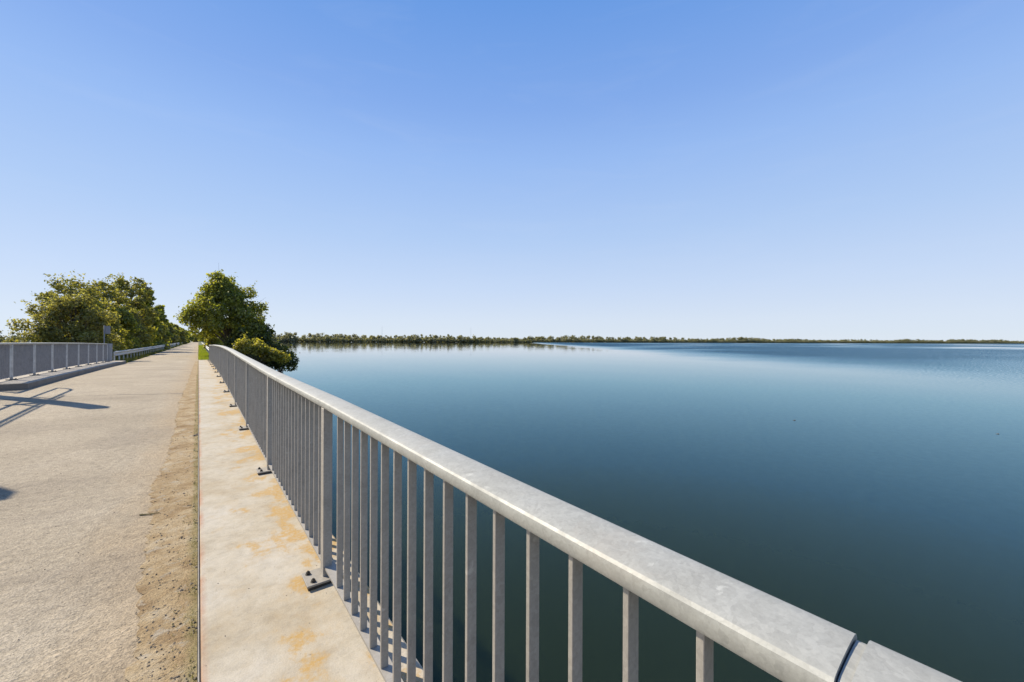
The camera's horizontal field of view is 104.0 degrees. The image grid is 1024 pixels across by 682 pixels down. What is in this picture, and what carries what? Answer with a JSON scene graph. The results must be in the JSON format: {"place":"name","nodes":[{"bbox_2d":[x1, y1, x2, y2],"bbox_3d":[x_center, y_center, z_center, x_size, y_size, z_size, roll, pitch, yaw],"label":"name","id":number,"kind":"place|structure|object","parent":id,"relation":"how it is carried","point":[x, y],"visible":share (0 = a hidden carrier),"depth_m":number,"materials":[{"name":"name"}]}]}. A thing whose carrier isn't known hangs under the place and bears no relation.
{"place":"outdoors","nodes":[
{"label":"outdoors","id":0,"kind":"place"},
{"bbox_2d":[0,390,23,397],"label":"pavement","id":1,"kind":"structure","parent":0,"point":[5,393],"depth_m":10.13,"materials":[{"name":"concrete"}]},
{"bbox_2d":[0,361,122,384],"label":"pavement","id":2,"kind":"structure","parent":0,"point":[27,379],"depth_m":13.48,"materials":[{"name":"concrete"}]},
{"bbox_2d":[0,343,111,379],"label":"bridge railing","id":3,"kind":"object","parent":2,"relation":"on","point":[20,359],"visible":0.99,"depth_m":14.12,"materials":[{"name":"metal"}]},
{"bbox_2d":[0,342,197,681],"bbox_3d":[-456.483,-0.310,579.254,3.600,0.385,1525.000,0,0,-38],"label":"road","id":4,"kind":"structure","parent":0,"point":[67,614],"depth_m":3.46,"materials":[{"name":"concrete"}]},
{"bbox_2d":[0,361,125,390],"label":"kerb","id":5,"kind":"structure","parent":4,"relation":"on","point":[30,385],"depth_m":12.36,"materials":[{"name":"concrete"}]},
{"bbox_2d":[7,393,182,399],"bbox_3d":[-9.958,1.325,9.568,3.386,0.044,0.155,0,0,-25],"label":"road joint","id":6,"kind":"object","parent":4,"relation":"on","point":[122,394],"visible":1,"depth_m":9.80,"materials":[{"name":"grey concrete"}]},
{"bbox_2d":[125,361,197,681],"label":"sand strip","id":7,"kind":"object","parent":4,"relation":"on","point":[174,468],"visible":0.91,"depth_m":2.65,"materials":[{"name":"beige sand"}]},
{"bbox_2d":[170,375,197,681],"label":"weeds","id":8,"kind":"object","parent":7,"relation":"on","point":[192,560],"visible":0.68,"depth_m":2.71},
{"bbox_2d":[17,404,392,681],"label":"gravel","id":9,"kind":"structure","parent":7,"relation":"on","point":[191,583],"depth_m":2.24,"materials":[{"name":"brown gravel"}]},
{"bbox_2d":[198,366,198,681],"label":"kerb","id":10,"kind":"structure","parent":4,"relation":"on","point":[198,523],"depth_m":3.09,"materials":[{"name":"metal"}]},
{"bbox_2d":[112,344,182,362],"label":"grass","id":11,"kind":"structure","parent":0,"point":[133,358],"depth_m":35.53,"materials":[{"name":"green plant"}]},
{"bbox_2d":[198,360,422,681],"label":"pavement","id":12,"kind":"structure","parent":0,"point":[270,629],"depth_m":2.33,"materials":[{"name":"concrete"}]},
{"bbox_2d":[207,345,856,681],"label":"bridge railing","id":13,"kind":"object","parent":12,"relation":"on","point":[289,422],"visible":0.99,"depth_m":1.24,"materials":[{"name":"grey metal"}]},
{"bbox_2d":[836,640,960,681],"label":"bridge railing","id":14,"kind":"object","parent":12,"relation":"on","point":[871,661],"visible":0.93,"depth_m":0.48,"materials":[{"name":"grey metal"}]},
{"bbox_2d":[0,341,1023,681],"bbox_3d":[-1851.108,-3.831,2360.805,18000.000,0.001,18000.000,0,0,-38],"label":"water","id":15,"kind":"structure","parent":0,"point":[866,493],"depth_m":10.72,"materials":[{"name":"blue liquid"}]},
{"bbox_2d":[0,0,1023,341],"label":"sky","id":16,"kind":"structure","parent":0,"point":[825,170],"materials":[{"name":"blue"}]},
{"bbox_2d":[275,341,948,343],"bbox_3d":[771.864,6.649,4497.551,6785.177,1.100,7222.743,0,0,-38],"label":"shore","id":17,"kind":"structure","parent":0,"point":[605,342],"depth_m":1072.84,"materials":[{"name":"green plant"}]},
{"bbox_2d":[271,331,1023,343],"bbox_3d":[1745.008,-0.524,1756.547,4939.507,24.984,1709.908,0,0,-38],"label":"wood","id":18,"kind":"object","parent":17,"relation":"on","point":[291,337],"visible":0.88,"depth_m":1095.35,"materials":[{"name":"green plant"}]},
{"bbox_3d":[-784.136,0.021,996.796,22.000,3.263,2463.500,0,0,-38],"label":"embankment","id":19,"kind":"structure","parent":0,"visible":0},
{"bbox_2d":[1,287,124,357],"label":"bush","id":20,"kind":"object","parent":19,"relation":"on","point":[88,317],"visible":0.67,"depth_m":26.98,"materials":[{"name":"green plant"}]},
{"bbox_2d":[21,269,107,336],"bbox_3d":[-39.482,-2.038,35.688,4.542,8.566,4.913,0,0,2],"label":"airy tree","id":21,"kind":"object","parent":19,"relation":"on","point":[60,287],"visible":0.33,"depth_m":35.12,"materials":[{"name":"green plant"}]},
{"bbox_2d":[66,305,126,356],"bbox_3d":[-33.748,-0.472,32.283,3.947,5.242,3.991,0,0,-38],"label":"roadside bush","id":22,"kind":"object","parent":19,"relation":"on","point":[113,331],"visible":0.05,"depth_m":32.80,"materials":[{"name":"green plant"}]},
{"bbox_2d":[76,276,138,310],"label":"airy tree","id":23,"kind":"object","parent":19,"relation":"on","point":[108,293],"visible":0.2,"depth_m":42.15,"materials":[{"name":"green plant"}]},
{"bbox_2d":[104,325,110,343],"bbox_3d":[-26.041,0.277,25.718,0.305,2.550,0.062,0,0,-38],"label":"road sign","id":24,"kind":"object","parent":19,"relation":"on","point":[107,329],"visible":0.78,"depth_m":25.72,"materials":[{"name":"grey metal"}]},
{"bbox_2d":[94,301,133,355],"bbox_3d":[-37.273,-1.029,36.383,4.394,6.107,4.166,0,0,-38],"label":"roadside bush","id":25,"kind":"object","parent":19,"relation":"on","point":[122,333],"visible":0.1,"depth_m":36.62,"materials":[{"name":"green plant"}]},
{"bbox_2d":[113,302,141,352],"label":"roadside bush","id":26,"kind":"object","parent":19,"relation":"on","point":[128,321],"visible":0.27,"depth_m":41.39,"materials":[{"name":"green plant"}]},
{"bbox_2d":[108,274,159,332],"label":"airy tree","id":27,"kind":"object","parent":19,"relation":"on","point":[149,313],"visible":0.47,"depth_m":50.34,"materials":[{"name":"green plant"}]},
{"bbox_2d":[122,308,152,351],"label":"roadside bush","id":28,"kind":"object","parent":19,"relation":"on","point":[141,335],"visible":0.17,"depth_m":47.10,"materials":[{"name":"green plant"}]},
{"bbox_2d":[134,311,156,350],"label":"roadside bush","id":29,"kind":"object","parent":19,"relation":"on","point":[150,331],"visible":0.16,"depth_m":54.75,"materials":[{"name":"green plant"}]},
{"bbox_2d":[114,343,179,360],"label":"guardrail","id":30,"kind":"object","parent":19,"relation":"on","point":[124,352],"visible":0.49,"depth_m":34.86,"materials":[{"name":"metal"}]},
{"bbox_2d":[134,288,169,348],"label":"roadside tree","id":31,"kind":"object","parent":19,"relation":"on","point":[149,303],"visible":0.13,"depth_m":62.53,"materials":[{"name":"green plant"}]},
{"bbox_2d":[154,317,171,346],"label":"roadside tree","id":32,"kind":"object","parent":19,"relation":"on","point":[163,329],"visible":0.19,"depth_m":71.09,"materials":[{"name":"green plant"}]},
{"bbox_2d":[153,305,174,343],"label":"roadside tree","id":33,"kind":"object","parent":19,"relation":"on","point":[163,318],"visible":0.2,"depth_m":82.64,"materials":[{"name":"green plant"}]},
{"bbox_2d":[168,327,179,345],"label":"roadside tree","id":34,"kind":"object","parent":19,"relation":"on","point":[172,330],"visible":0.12,"depth_m":93.90,"materials":[{"name":"green plant"}]},
{"bbox_2d":[170,322,181,344],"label":"roadside tree","id":35,"kind":"object","parent":19,"relation":"on","point":[177,333],"visible":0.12,"depth_m":111.27,"materials":[{"name":"green plant"}]},
{"bbox_2d":[173,324,187,343],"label":"roadside tree","id":36,"kind":"object","parent":19,"relation":"on","point":[182,338],"visible":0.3,"depth_m":131.01,"materials":[{"name":"green plant"}]},
{"bbox_2d":[179,327,189,343],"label":"roadside tree","id":37,"kind":"object","parent":19,"relation":"on","point":[187,334],"visible":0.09,"depth_m":158.75,"materials":[{"name":"green plant"}]},
{"bbox_2d":[182,328,193,342],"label":"roadside tree","id":38,"kind":"object","parent":19,"relation":"on","point":[191,338],"visible":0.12,"depth_m":197.44,"materials":[{"name":"green plant"}]},
{"bbox_2d":[187,330,198,341],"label":"roadside tree","id":39,"kind":"object","parent":19,"relation":"on","point":[195,339],"visible":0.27,"depth_m":250.59,"materials":[{"name":"green plant"}]},
{"bbox_2d":[197,345,208,359],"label":"grass","id":40,"kind":"structure","parent":19,"relation":"on","point":[203,354],"depth_m":41.48,"materials":[{"name":"green plant"}]},
{"bbox_2d":[202,332,223,349],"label":"yellowing bush","id":41,"kind":"object","parent":19,"relation":"on","point":[213,341],"visible":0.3,"depth_m":56.51,"materials":[{"name":"green plant"}]},
{"bbox_2d":[173,269,270,341],"bbox_3d":[-27.645,-2.797,38.508,6.724,9.281,6.504,0,0,-5],"label":"broadleaf tree","id":42,"kind":"object","parent":19,"relation":"on","point":[219,293],"visible":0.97,"depth_m":37.33,"materials":[{"name":"green plant"}]},
{"bbox_2d":[220,320,259,359],"bbox_3d":[-25.750,0.089,37.655,3.432,4.172,3.289,0,0,24],"label":"waterside shrub","id":43,"kind":"object","parent":19,"relation":"on","point":[229,341],"visible":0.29,"depth_m":37.36,"materials":[{"name":"green plant"}]},
{"bbox_2d":[231,332,291,363],"bbox_3d":[-19.750,0.692,31.517,4.041,2.807,2.785,0,0,-38],"label":"yellowing bush","id":44,"kind":"object","parent":19,"relation":"on","point":[265,352],"visible":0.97,"depth_m":30.91,"materials":[{"name":"green plant"}]},
{"bbox_2d":[250,318,279,366],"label":"waterside shrub","id":45,"kind":"object","parent":19,"relation":"on","point":[266,334],"visible":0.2,"depth_m":40.37,"materials":[{"name":"green plant"}]},
{"bbox_2d":[265,341,299,372],"bbox_3d":[-23.041,1.784,40.248,3.531,3.602,3.335,0,0,-3],"label":"waterside shrub","id":46,"kind":"object","parent":19,"relation":"on","point":[281,368],"visible":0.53,"depth_m":39.95,"materials":[{"name":"green plant"}]},
{"bbox_3d":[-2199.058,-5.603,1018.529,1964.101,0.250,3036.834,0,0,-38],"label":"far shore","id":47,"kind":"structure","parent":0,"visible":0},
{"bbox_2d":[0,330,35,341],"bbox_3d":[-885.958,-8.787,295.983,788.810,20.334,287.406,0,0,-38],"label":"wood","id":48,"kind":"object","parent":47,"relation":"on","point":[13,335],"visible":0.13,"depth_m":551.48,"materials":[{"name":"green plant"}]},
{"label":"ground","id":49,"kind":"structure","parent":0,"visible":0},
{"bbox_2d":[197,568,197,681],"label":"bridge","id":50,"kind":"structure","parent":49,"relation":"on","point":[197,624],"depth_m":2.37,"materials":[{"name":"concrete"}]}
]}

